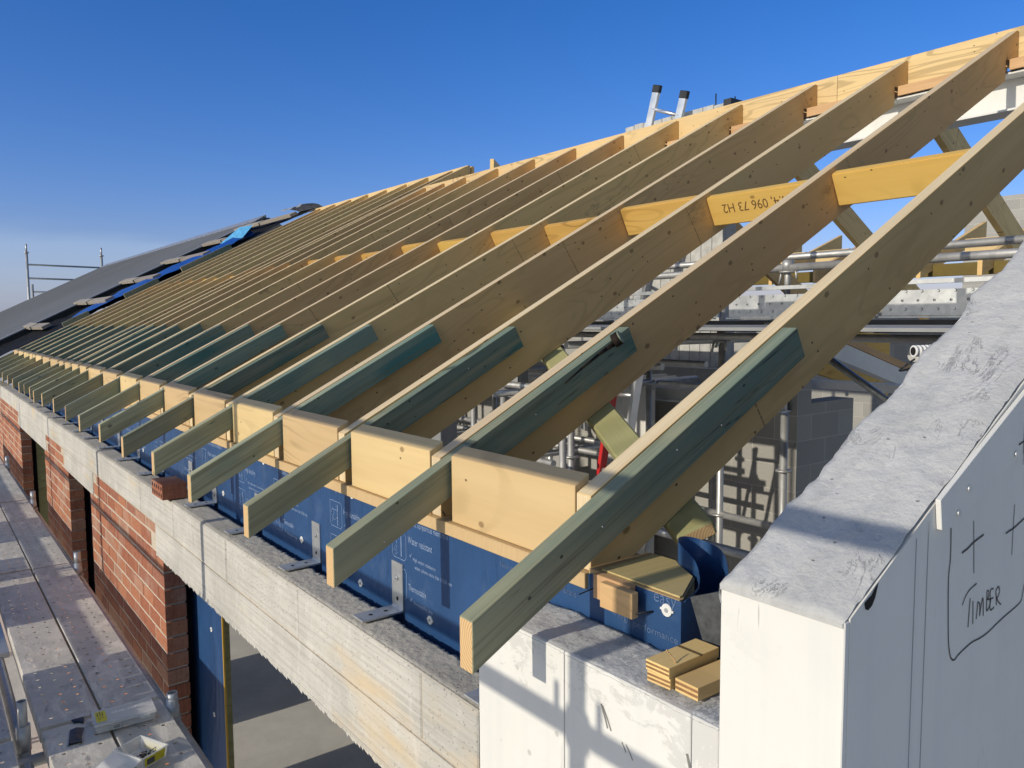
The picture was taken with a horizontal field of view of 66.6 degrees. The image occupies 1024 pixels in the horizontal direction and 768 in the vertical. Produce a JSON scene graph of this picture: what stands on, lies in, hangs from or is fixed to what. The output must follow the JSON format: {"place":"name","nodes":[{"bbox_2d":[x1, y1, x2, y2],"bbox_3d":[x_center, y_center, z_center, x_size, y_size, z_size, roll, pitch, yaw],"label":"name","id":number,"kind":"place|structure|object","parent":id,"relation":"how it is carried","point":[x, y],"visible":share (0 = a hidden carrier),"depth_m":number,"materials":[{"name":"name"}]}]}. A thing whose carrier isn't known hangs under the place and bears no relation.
{"place":"outdoors","nodes":[
{"label":"outdoors","id":0,"kind":"place"},
{"bbox_2d":[0,350,69,767],"bbox_3d":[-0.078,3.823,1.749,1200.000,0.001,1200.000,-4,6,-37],"label":"ground","id":1,"kind":"structure","parent":0,"point":[16,682],"depth_m":8.48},
{"bbox_2d":[24,244,104,308],"bbox_3d":[-16.540,-1.718,29.114,2.592,6.814,0.175,-4,6,-37],"label":"scaffold","id":2,"kind":"object","parent":1,"relation":"on","point":[28,277],"visible":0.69,"depth_m":28.36,"materials":[{"name":"metal"}]},
{"bbox_2d":[0,456,213,767],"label":"scaffold","id":3,"kind":"object","parent":1,"relation":"on","point":[19,724],"visible":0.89,"depth_m":3.46,"materials":[{"name":"metal"}]},
{"bbox_2d":[0,622,9,657],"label":"pale board","id":4,"kind":"object","parent":3,"relation":"on","point":[4,651],"visible":1,"depth_m":4.15,"materials":[{"name":"white plastic"}]},
{"bbox_2d":[0,693,10,743],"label":"scaffold plank","id":5,"kind":"object","parent":3,"relation":"on","point":[5,735],"visible":0.82,"depth_m":3.20,"materials":[{"name":"metal"}]},
{"bbox_2d":[0,741,19,767],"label":"scaffold plank","id":6,"kind":"object","parent":3,"relation":"on","point":[8,757],"visible":1,"depth_m":2.99,"materials":[{"name":"metal"}]},
{"bbox_2d":[0,463,26,502],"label":"scaffold plank","id":7,"kind":"object","parent":3,"relation":"on","point":[8,483],"visible":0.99,"depth_m":7.80,"materials":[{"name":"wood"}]},
{"bbox_2d":[0,507,30,574],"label":"scaffold plank","id":8,"kind":"object","parent":3,"relation":"on","point":[15,560],"visible":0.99,"depth_m":5.65,"materials":[{"name":"metal"}]},
{"bbox_2d":[0,500,68,573],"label":"scaffold plank","id":9,"kind":"object","parent":3,"relation":"on","point":[40,550],"visible":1,"depth_m":6.08,"materials":[{"name":"metal"}]},
{"bbox_2d":[0,570,99,742],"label":"scaffold plank","id":10,"kind":"object","parent":3,"relation":"on","point":[27,593],"visible":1,"depth_m":3.86,"materials":[{"name":"metal"}]},
{"bbox_2d":[68,727,83,745],"bbox_3d":[-1.749,1.410,3.127,0.049,0.007,0.133,-3,5,-27],"label":"plastic scrap","id":11,"kind":"object","parent":3,"relation":"on","point":[75,735],"visible":1,"depth_m":3.12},
{"bbox_2d":[41,717,127,767],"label":"scaffold plank","id":12,"kind":"object","parent":3,"relation":"on","point":[104,754],"visible":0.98,"depth_m":3.05,"materials":[{"name":"metal"}]},
{"bbox_2d":[33,563,158,713],"bbox_3d":[-2.404,1.350,4.366,0.223,0.064,2.440,-4,6,-37],"label":"scaffold plank","id":13,"kind":"object","parent":3,"relation":"on","point":[87,626],"visible":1,"depth_m":4.03,"materials":[{"name":"metal"}]},
{"bbox_2d":[105,699,205,767],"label":"scaffold plank","id":14,"kind":"object","parent":3,"relation":"on","point":[168,734],"visible":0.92,"depth_m":3.13,"materials":[{"name":"metal"}]},
{"bbox_2d":[94,706,135,728],"bbox_3d":[-1.611,1.377,3.236,0.232,0.044,0.142,-3,6,-33],"label":"fixings case","id":15,"kind":"object","parent":14,"relation":"on","point":[100,716],"visible":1,"depth_m":3.18,"materials":[{"name":"yellow plastic"}]},
{"bbox_2d":[127,739,165,766],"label":"screw box","id":16,"kind":"object","parent":14,"relation":"on","point":[158,753],"visible":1,"depth_m":2.95,"materials":[{"name":"white cardboard"}]},
{"bbox_2d":[0,215,281,345],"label":"roof sheeting","id":17,"kind":"object","parent":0,"point":[51,305],"visible":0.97,"depth_m":17.12,"materials":[{"name":"black metal"}]},
{"bbox_2d":[0,208,313,355],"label":"roof sarking","id":18,"kind":"object","parent":17,"relation":"attached to","point":[23,340],"visible":0.5,"depth_m":12.85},
{"bbox_2d":[23,322,51,329],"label":"weathered boards","id":19,"kind":"object","parent":18,"relation":"on","point":[35,326],"visible":0.96,"depth_m":12.66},
{"bbox_2d":[62,311,89,326],"bbox_3d":[-6.503,-0.958,11.638,0.394,0.100,0.040,-36,24,-30],"label":"green board","id":20,"kind":"object","parent":18,"relation":"on","point":[75,319],"visible":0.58,"depth_m":11.62,"materials":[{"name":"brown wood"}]},
{"bbox_2d":[74,296,113,304],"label":"weathered boards","id":21,"kind":"object","parent":18,"relation":"on","point":[91,301],"visible":0.96,"depth_m":12.90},
{"bbox_2d":[119,273,160,283],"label":"weathered boards","id":22,"kind":"object","parent":18,"relation":"on","point":[132,280],"visible":0.89,"depth_m":13.45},
{"bbox_2d":[123,278,159,297],"bbox_3d":[-5.772,-1.485,12.161,0.563,0.100,0.040,-36,24,-30],"label":"green board","id":23,"kind":"object","parent":18,"relation":"on","point":[141,288],"visible":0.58,"depth_m":12.14,"materials":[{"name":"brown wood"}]},
{"bbox_2d":[73,231,253,316],"bbox_3d":[-5.898,-1.849,13.051,2.755,1.474,1.452,-4,6,-37],"label":"blue tarpaulin","id":24,"kind":"object","parent":18,"relation":"on","point":[231,241],"visible":0.75,"depth_m":12.88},
{"bbox_2d":[220,225,252,243],"bbox_3d":[-4.753,-2.595,13.534,0.359,0.305,0.900,-4,6,-37],"label":"tarpaulin corner","id":25,"kind":"object","parent":24,"relation":"on","point":[240,232],"visible":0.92,"depth_m":13.38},
{"bbox_2d":[160,250,210,263],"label":"weathered boards","id":26,"kind":"object","parent":18,"relation":"on","point":[177,259],"visible":0.83,"depth_m":13.94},
{"bbox_2d":[180,244,232,271],"bbox_3d":[-4.983,-2.055,12.727,0.901,0.100,0.040,-36,24,-30],"label":"green board","id":27,"kind":"object","parent":18,"relation":"on","point":[211,255],"visible":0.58,"depth_m":12.71,"materials":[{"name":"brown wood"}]},
{"bbox_2d":[234,212,296,230],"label":"weathered boards","id":28,"kind":"object","parent":18,"relation":"on","point":[271,220],"visible":0.84,"depth_m":14.08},
{"bbox_2d":[280,203,322,213],"bbox_3d":[-3.872,-3.222,14.300,0.440,0.089,1.020,-4,6,-37],"label":"ridge flashing","id":29,"kind":"object","parent":18,"relation":"on","point":[303,207],"visible":0.84,"depth_m":14.27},
{"bbox_2d":[3,552,380,767],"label":"floor","id":30,"kind":"structure","parent":0,"point":[280,720],"depth_m":7.39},
{"bbox_2d":[0,381,479,767],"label":"masonry wall","id":31,"kind":"structure","parent":30,"relation":"on","point":[387,692],"depth_m":3.15,"materials":[{"name":"concrete"}]},
{"bbox_2d":[151,476,186,500],"bbox_3d":[-1.732,0.524,3.936,0.116,0.076,0.210,-4,6,-37],"label":"loose brick","id":32,"kind":"object","parent":31,"relation":"on","point":[169,487],"visible":1,"depth_m":3.87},
{"bbox_2d":[278,520,321,570],"bbox_3d":[-0.760,0.577,2.784,0.138,0.146,0.068,-4,6,-37],"label":"angle bracket","id":33,"kind":"object","parent":31,"relation":"on","point":[316,559],"visible":1,"depth_m":2.81,"materials":[{"name":"metal"}]},
{"bbox_2d":[353,559,403,622],"bbox_3d":[-0.397,0.613,2.313,0.137,0.146,0.067,-4,6,-37],"label":"angle bracket","id":34,"kind":"object","parent":31,"relation":"on","point":[396,607],"visible":1,"depth_m":2.33,"materials":[{"name":"metal"}]},
{"bbox_2d":[464,688,478,704],"bbox_3d":[-0.046,0.720,1.823,0.120,0.005,0.060,-4,6,-37],"label":"flat tie plate","id":35,"kind":"object","parent":31,"relation":"on","point":[473,695],"visible":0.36,"depth_m":1.80,"materials":[{"name":"metal"}]},
{"bbox_2d":[12,386,718,767],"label":"wrapped frame wall","id":36,"kind":"structure","parent":30,"relation":"on","point":[452,572],"depth_m":2.45,"materials":[{"name":"blue plastic"}]},
{"bbox_2d":[88,365,105,378],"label":"blocking","id":37,"kind":"object","parent":36,"relation":"on","point":[94,370],"visible":0.44,"depth_m":6.18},
{"bbox_2d":[103,368,122,385],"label":"blocking","id":38,"kind":"object","parent":36,"relation":"on","point":[109,375],"visible":0.48,"depth_m":5.71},
{"bbox_2d":[120,372,142,404],"bbox_3d":[-2.556,0.033,5.236,0.043,0.201,0.492,-4,6,-37],"label":"blocking","id":39,"kind":"object","parent":36,"relation":"on","point":[127,380],"visible":0.5,"depth_m":5.23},
{"bbox_2d":[140,377,166,414],"bbox_3d":[-2.191,0.069,4.761,0.044,0.201,0.492,-4,6,-37],"label":"blocking","id":40,"kind":"object","parent":36,"relation":"on","point":[149,386],"visible":0.5,"depth_m":4.75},
{"bbox_2d":[0,209,320,360],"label":"rafter","id":41,"kind":"object","parent":36,"relation":"on","point":[142,292],"visible":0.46,"depth_m":12.06,"materials":[{"name":"brown wood"}]},
{"bbox_2d":[0,204,334,364],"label":"rafter","id":42,"kind":"object","parent":36,"relation":"on","point":[157,288],"visible":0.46,"depth_m":11.57,"materials":[{"name":"brown wood"}]},
{"bbox_2d":[0,200,350,368],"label":"rafter","id":43,"kind":"object","parent":36,"relation":"on","point":[11,361],"visible":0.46,"depth_m":11.00,"materials":[{"name":"brown wood"}]},
{"bbox_2d":[164,382,196,425],"bbox_3d":[-1.825,0.105,4.287,0.044,0.201,0.492,-4,6,-37],"label":"blocking","id":44,"kind":"object","parent":36,"relation":"on","point":[175,394],"visible":0.56,"depth_m":4.29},
{"bbox_2d":[0,195,367,377],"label":"rafter","id":45,"kind":"object","parent":36,"relation":"on","point":[181,284],"visible":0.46,"depth_m":10.63,"materials":[{"name":"brown wood"}]},
{"bbox_2d":[2,190,386,380],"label":"rafter","id":46,"kind":"object","parent":36,"relation":"on","point":[109,323],"visible":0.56,"depth_m":10.03,"materials":[{"name":"brown wood"}]},
{"bbox_2d":[314,165,473,210],"bbox_3d":[-2.004,-2.845,11.998,0.120,0.240,4.850,-4,6,-37],"label":"ridge board","id":47,"kind":"object","parent":46,"relation":"on","point":[470,171],"visible":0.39,"depth_m":11.32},
{"bbox_2d":[184,487,217,507],"bbox_3d":[-1.493,0.504,3.734,0.138,0.146,0.067,-4,6,-37],"label":"angle bracket","id":48,"kind":"object","parent":36,"relation":"attached to","point":[214,497],"visible":0.59,"depth_m":3.75,"materials":[{"name":"metal"}]},
{"bbox_2d":[7,184,406,384],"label":"rafter","id":49,"kind":"object","parent":36,"relation":"on","point":[11,376],"visible":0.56,"depth_m":9.51,"materials":[{"name":"brown wood"}]},
{"bbox_2d":[194,389,233,438],"bbox_3d":[-1.460,0.141,3.812,0.046,0.202,0.492,-4,6,-37],"label":"blocking","id":50,"kind":"object","parent":36,"relation":"on","point":[208,403],"visible":0.58,"depth_m":3.81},
{"bbox_2d":[12,178,427,388],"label":"rafter","id":51,"kind":"object","parent":36,"relation":"on","point":[46,365],"visible":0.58,"depth_m":9.09,"materials":[{"name":"brown wood"}]},
{"bbox_2d":[29,188,425,398],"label":"rafter","id":52,"kind":"object","parent":36,"relation":"on","point":[221,291],"visible":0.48,"depth_m":7.87,"materials":[{"name":"brown wood"}]},
{"bbox_2d":[18,171,452,392],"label":"rafter","id":53,"kind":"object","parent":36,"relation":"on","point":[22,382],"visible":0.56,"depth_m":8.52,"materials":[{"name":"brown wood"}]},
{"bbox_2d":[33,183,444,402],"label":"rafter","id":54,"kind":"object","parent":36,"relation":"on","point":[38,392],"visible":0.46,"depth_m":7.43,"materials":[{"name":"brown wood"}]},
{"bbox_2d":[24,166,467,394],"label":"rafter","id":55,"kind":"object","parent":36,"relation":"on","point":[463,171],"visible":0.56,"depth_m":8.02,"materials":[{"name":"brown wood"}]},
{"bbox_2d":[41,177,465,406],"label":"rafter","id":56,"kind":"object","parent":36,"relation":"on","point":[48,396],"visible":0.52,"depth_m":7.12,"materials":[{"name":"brown wood"}]},
{"bbox_2d":[232,397,282,456],"bbox_3d":[-1.093,0.177,3.339,0.044,0.201,0.492,-4,6,-37],"label":"blocking","id":57,"kind":"object","parent":36,"relation":"on","point":[250,417],"visible":0.7,"depth_m":3.35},
{"bbox_2d":[53,168,497,412],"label":"rafter","id":58,"kind":"object","parent":36,"relation":"on","point":[61,401],"visible":0.54,"depth_m":6.66,"materials":[{"name":"brown wood"}]},
{"bbox_2d":[65,159,534,420],"bbox_3d":[-1.399,-0.971,6.434,4.114,2.220,0.095,-4,6,-37],"label":"rafter","id":59,"kind":"object","parent":36,"relation":"on","point":[73,409],"visible":0.55,"depth_m":6.15,"materials":[{"name":"brown wood"}]},
{"bbox_2d":[283,409,348,479],"bbox_3d":[-0.727,0.213,2.864,0.044,0.201,0.492,-4,6,-37],"label":"blocking","id":60,"kind":"object","parent":36,"relation":"on","point":[307,436],"visible":0.78,"depth_m":2.87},
{"bbox_2d":[78,148,575,431],"bbox_3d":[-1.038,-0.932,5.959,4.124,2.225,0.099,-4,6,-37],"label":"rafter","id":61,"kind":"object","parent":36,"relation":"on","point":[176,369],"visible":0.59,"depth_m":5.67,"materials":[{"name":"brown wood"}]},
{"bbox_2d":[98,135,623,441],"bbox_3d":[-0.670,-0.899,5.488,4.114,2.222,0.091,-4,6,-37],"label":"rafter","id":62,"kind":"object","parent":36,"relation":"on","point":[217,367],"visible":0.68,"depth_m":5.18,"materials":[{"name":"brown wood"}]},
{"bbox_2d":[437,237,467,251],"bbox_3d":[-0.330,-0.938,5.397,0.045,0.142,0.553,-36,24,-30],"label":"nogging","id":63,"kind":"object","parent":62,"relation":"attached to","point":[444,245],"visible":0.26,"depth_m":5.49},
{"bbox_2d":[351,424,442,513],"bbox_3d":[-0.362,0.249,2.390,0.045,0.202,0.492,-4,6,-37],"label":"blocking","id":64,"kind":"object","parent":36,"relation":"on","point":[386,463],"visible":0.78,"depth_m":2.38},
{"bbox_2d":[121,121,677,457],"bbox_3d":[-0.307,-0.862,5.016,4.116,2.226,0.090,-4,6,-37],"label":"rafter","id":65,"kind":"object","parent":36,"relation":"on","point":[269,364],"visible":0.77,"depth_m":4.71,"materials":[{"name":"brown wood"}]},
{"bbox_2d":[491,225,530,245],"bbox_3d":[0.064,-0.924,4.942,0.045,0.142,0.553,-36,24,-30],"label":"nogging","id":66,"kind":"object","parent":65,"relation":"attached to","point":[499,236],"visible":0.32,"depth_m":5.02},
{"bbox_2d":[151,104,742,475],"bbox_3d":[0.064,-0.825,4.539,4.116,2.217,0.093,-4,6,-37],"label":"rafter","id":67,"kind":"object","parent":36,"relation":"on","point":[302,378],"visible":0.83,"depth_m":4.20,"materials":[{"name":"brown wood"}]},
{"bbox_2d":[544,216,597,244],"bbox_3d":[0.396,-0.866,4.444,0.045,0.142,0.553,-36,24,-30],"label":"nogging","id":68,"kind":"object","parent":67,"relation":"attached to","point":[555,232],"visible":0.32,"depth_m":4.52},
{"bbox_2d":[187,84,816,502],"bbox_3d":[0.423,-0.786,4.063,4.128,2.225,0.097,-4,6,-37],"label":"rafter","id":69,"kind":"object","parent":36,"relation":"on","point":[379,378],"visible":0.88,"depth_m":3.70,"materials":[{"name":"brown wood"}]},
{"bbox_2d":[452,446,588,550],"bbox_3d":[0.005,0.285,1.916,0.043,0.201,0.492,-4,6,-37],"label":"blocking","id":70,"kind":"object","parent":36,"relation":"on","point":[530,505],"visible":0.76,"depth_m":1.89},
{"bbox_2d":[243,60,907,537],"bbox_3d":[0.792,-0.749,3.590,4.124,2.225,0.095,-4,6,-37],"label":"rafter","id":71,"kind":"object","parent":36,"relation":"on","point":[449,392],"visible":0.81,"depth_m":3.18,"materials":[{"name":"brown wood"}]},
{"bbox_2d":[541,346,716,545],"bbox_3d":[0.229,-0.003,2.837,0.095,0.042,2.267,-24,21,-2],"label":"diagonal brace","id":72,"kind":"object","parent":71,"relation":"attached to","point":[617,435],"visible":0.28,"depth_m":2.26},
{"bbox_2d":[620,195,697,235],"bbox_3d":[0.786,-0.860,3.986,0.045,0.150,0.553,-36,24,-30],"label":"nogging","id":73,"kind":"object","parent":71,"relation":"attached to","point":[639,219],"visible":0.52,"depth_m":4.05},
{"bbox_2d":[707,180,806,225],"bbox_3d":[1.123,-0.807,3.491,0.046,0.142,0.553,-36,24,-30],"label":"nogging","id":74,"kind":"object","parent":71,"relation":"attached to","point":[741,206],"visible":0.66,"depth_m":3.54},
{"bbox_2d":[579,572,652,619],"bbox_3d":[0.209,0.430,1.580,0.051,0.056,0.164,-4,6,-37],"label":"timber packer","id":75,"kind":"object","parent":36,"relation":"attached to","point":[616,595],"visible":1,"depth_m":1.56,"materials":[{"name":"beige wood"}]},
{"bbox_2d":[326,30,1018,587],"bbox_3d":[1.166,-0.717,3.107,4.117,2.222,0.115,-4,6,-37],"label":"rafter","id":76,"kind":"object","parent":36,"relation":"on","point":[544,414],"visible":0.97,"depth_m":2.65,"materials":[{"name":"brown wood"}]},
{"bbox_2d":[832,148,970,205],"bbox_3d":[1.532,-0.802,3.048,0.045,0.142,0.553,-36,24,-30],"label":"nogging","id":77,"kind":"object","parent":76,"relation":"attached to","point":[910,177],"visible":0.6,"depth_m":3.07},
{"bbox_2d":[678,536,728,602],"bbox_3d":[0.400,0.536,1.622,0.104,0.376,0.295,0,5,9],"label":"loose membrane","id":78,"kind":"object","parent":36,"relation":"attached to","point":[703,563],"visible":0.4,"depth_m":1.73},
{"bbox_2d":[460,102,1023,673],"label":"rafter","id":79,"kind":"object","parent":36,"relation":"on","point":[634,498],"visible":0.98,"depth_m":1.93,"materials":[{"name":"brown wood"}]},
{"bbox_2d":[508,370,527,399],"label":"grey steel posts","id":80,"kind":"object","parent":30,"relation":"on","point":[523,377],"depth_m":5.81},
{"bbox_2d":[457,363,853,573],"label":"block wall","id":81,"kind":"structure","parent":30,"relation":"on","point":[820,430],"depth_m":6.37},
{"bbox_2d":[528,375,790,412],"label":"grey lintel beam","id":82,"kind":"structure","parent":81,"relation":"attached to","point":[672,394],"depth_m":6.91,"materials":[{"name":"concrete"}]},
{"bbox_2d":[816,333,889,395],"bbox_3d":[3.035,-0.169,7.042,1.400,0.660,0.050,-4,6,-37],"label":"plywood sheet","id":83,"kind":"object","parent":81,"relation":"on","point":[829,371],"visible":0.14,"depth_m":7.08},
{"bbox_2d":[812,379,900,392],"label":"pale cross beam","id":84,"kind":"structure","parent":81,"relation":"on","point":[850,385],"depth_m":6.05,"materials":[{"name":"white metal"}]},
{"bbox_2d":[625,94,741,367],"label":"block parapet","id":85,"kind":"structure","parent":30,"relation":"on","point":[699,352],"depth_m":6.94,"materials":[{"name":"concrete"}]},
{"bbox_2d":[457,235,1023,558],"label":"scaffold","id":86,"kind":"object","parent":30,"relation":"on","point":[901,303],"visible":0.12,"depth_m":4.97,"materials":[{"name":"metal"}]},
{"bbox_2d":[596,375,642,475],"bbox_3d":[0.669,0.809,5.443,0.065,1.805,0.599,-4,6,-37],"label":"red ladder","id":87,"kind":"object","parent":86,"relation":"attached to","point":[634,395],"visible":0.07,"depth_m":5.20,"materials":[{"name":"metal"}]},
{"bbox_2d":[606,385,654,553],"bbox_3d":[1.053,1.081,7.139,0.040,2.180,0.630,-4,6,-37],"label":"white inner panel","id":88,"kind":"object","parent":86,"relation":"attached to","point":[622,406],"visible":0.14,"depth_m":6.93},
{"bbox_2d":[581,85,689,430],"bbox_3d":[1.073,-0.992,7.059,0.038,3.213,1.297,-4,6,-37],"label":"ladder","id":89,"kind":"object","parent":86,"relation":"attached to","point":[653,109],"visible":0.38,"depth_m":6.69,"materials":[{"name":"metal"}]},
{"bbox_2d":[828,358,889,402],"bbox_3d":[2.292,0.055,4.904,0.048,0.470,0.715,-4,6,-37],"label":"brace tube","id":90,"kind":"object","parent":86,"relation":"attached to","point":[860,381],"visible":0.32,"depth_m":4.97,"materials":[{"name":"metal"}]},
{"bbox_2d":[834,342,910,383],"bbox_3d":[2.939,-0.162,6.304,1.883,0.666,0.100,-4,6,-37],"label":"raking steel","id":91,"kind":"object","parent":86,"relation":"attached to","point":[869,361],"visible":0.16,"depth_m":6.20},
{"bbox_2d":[479,241,1023,767],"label":"gable wall","id":92,"kind":"structure","parent":30,"relation":"on","point":[871,591],"depth_m":1.27,"materials":[{"name":"grey paint"}]},
{"bbox_2d":[647,658,716,689],"bbox_3d":[0.305,0.508,1.391,0.136,0.018,0.050,-4,6,-40],"label":"plywood offcut","id":93,"kind":"object","parent":92,"relation":"on","point":[660,680],"visible":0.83,"depth_m":1.35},
{"bbox_2d":[646,638,718,678],"bbox_3d":[0.305,0.488,1.389,0.138,0.018,0.052,-4,6,-38],"label":"plywood offcut","id":94,"kind":"object","parent":93,"relation":"on","point":[691,654],"visible":1,"depth_m":1.37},
{"bbox_2d":[675,660,719,700],"bbox_3d":[0.345,0.509,1.346,0.131,0.022,0.049,-4,6,-36],"label":"plywood offcut","id":95,"kind":"object","parent":92,"relation":"on","point":[700,683],"visible":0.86,"depth_m":1.32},
{"bbox_2d":[690,592,720,660],"bbox_3d":[0.419,0.426,1.415,0.200,0.190,0.019,3,6,38],"label":"felt strip","id":96,"kind":"object","parent":92,"relation":"attached to","point":[707,608],"visible":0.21,"depth_m":1.45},
{"bbox_2d":[803,68,1023,150],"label":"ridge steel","id":97,"kind":"object","parent":92,"relation":"on","point":[1004,99],"visible":0.01,"depth_m":4.41,"materials":[{"name":"white metal"}]},
{"bbox_2d":[423,25,1023,190],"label":"ridge beam","id":98,"kind":"structure","parent":97,"relation":"on","point":[930,69],"depth_m":5.09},
{"bbox_2d":[736,223,807,293],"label":"back rafter","id":99,"kind":"object","parent":98,"relation":"attached to","point":[773,277],"visible":0.12,"depth_m":7.83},
{"bbox_2d":[795,164,928,319],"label":"back rafter","id":100,"kind":"object","parent":98,"relation":"attached to","point":[853,227],"visible":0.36,"depth_m":6.49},
{"bbox_2d":[934,128,1023,248],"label":"back rafter","id":101,"kind":"object","parent":98,"relation":"attached to","point":[999,215],"visible":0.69,"depth_m":5.61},
{"bbox_2d":[910,345,929,356],"bbox_3d":[0.914,-0.072,1.672,0.114,0.027,0.025,-1,5,-5],"label":"white conduit","id":102,"kind":"object","parent":92,"relation":"attached to","point":[916,350],"visible":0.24,"depth_m":1.66,"materials":[{"name":"plastic"}]},
{"bbox_2d":[431,420,456,446],"bbox_3d":[-0.374,1.770,4.503,0.100,3.350,0.120,-4,6,-37],"label":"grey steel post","id":103,"kind":"object","parent":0,"point":[447,435],"depth_m":4.33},
{"bbox_2d":[0,0,1023,328],"label":"sky","id":104,"kind":"structure","parent":0,"point":[128,128],"materials":[{"name":"blue"}]},
{"bbox_2d":[544,310,961,466],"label":"back wall","id":105,"kind":"structure","parent":0,"point":[865,404],"depth_m":10.71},
{"bbox_2d":[754,260,1009,284],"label":"yellow eave beam","id":106,"kind":"structure","parent":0,"point":[956,269],"depth_m":8.26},
{"bbox_2d":[769,235,841,284],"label":"wing rafter","id":107,"kind":"object","parent":106,"relation":"on","point":[834,243],"visible":0.36,"depth_m":10.38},
{"bbox_2d":[813,247,855,282],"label":"wing rafter","id":108,"kind":"object","parent":106,"relation":"on","point":[818,275],"visible":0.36,"depth_m":9.31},
{"bbox_2d":[916,221,986,278],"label":"wing rafter","id":109,"kind":"object","parent":106,"relation":"on","point":[979,230],"visible":0.36,"depth_m":8.84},
{"bbox_2d":[965,228,1023,275],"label":"wing rafter","id":110,"kind":"object","parent":106,"relation":"on","point":[984,266],"visible":0.43,"depth_m":7.92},
{"bbox_2d":[962,194,1023,287],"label":"tall block wall","id":111,"kind":"structure","parent":0,"point":[1015,204],"depth_m":15.18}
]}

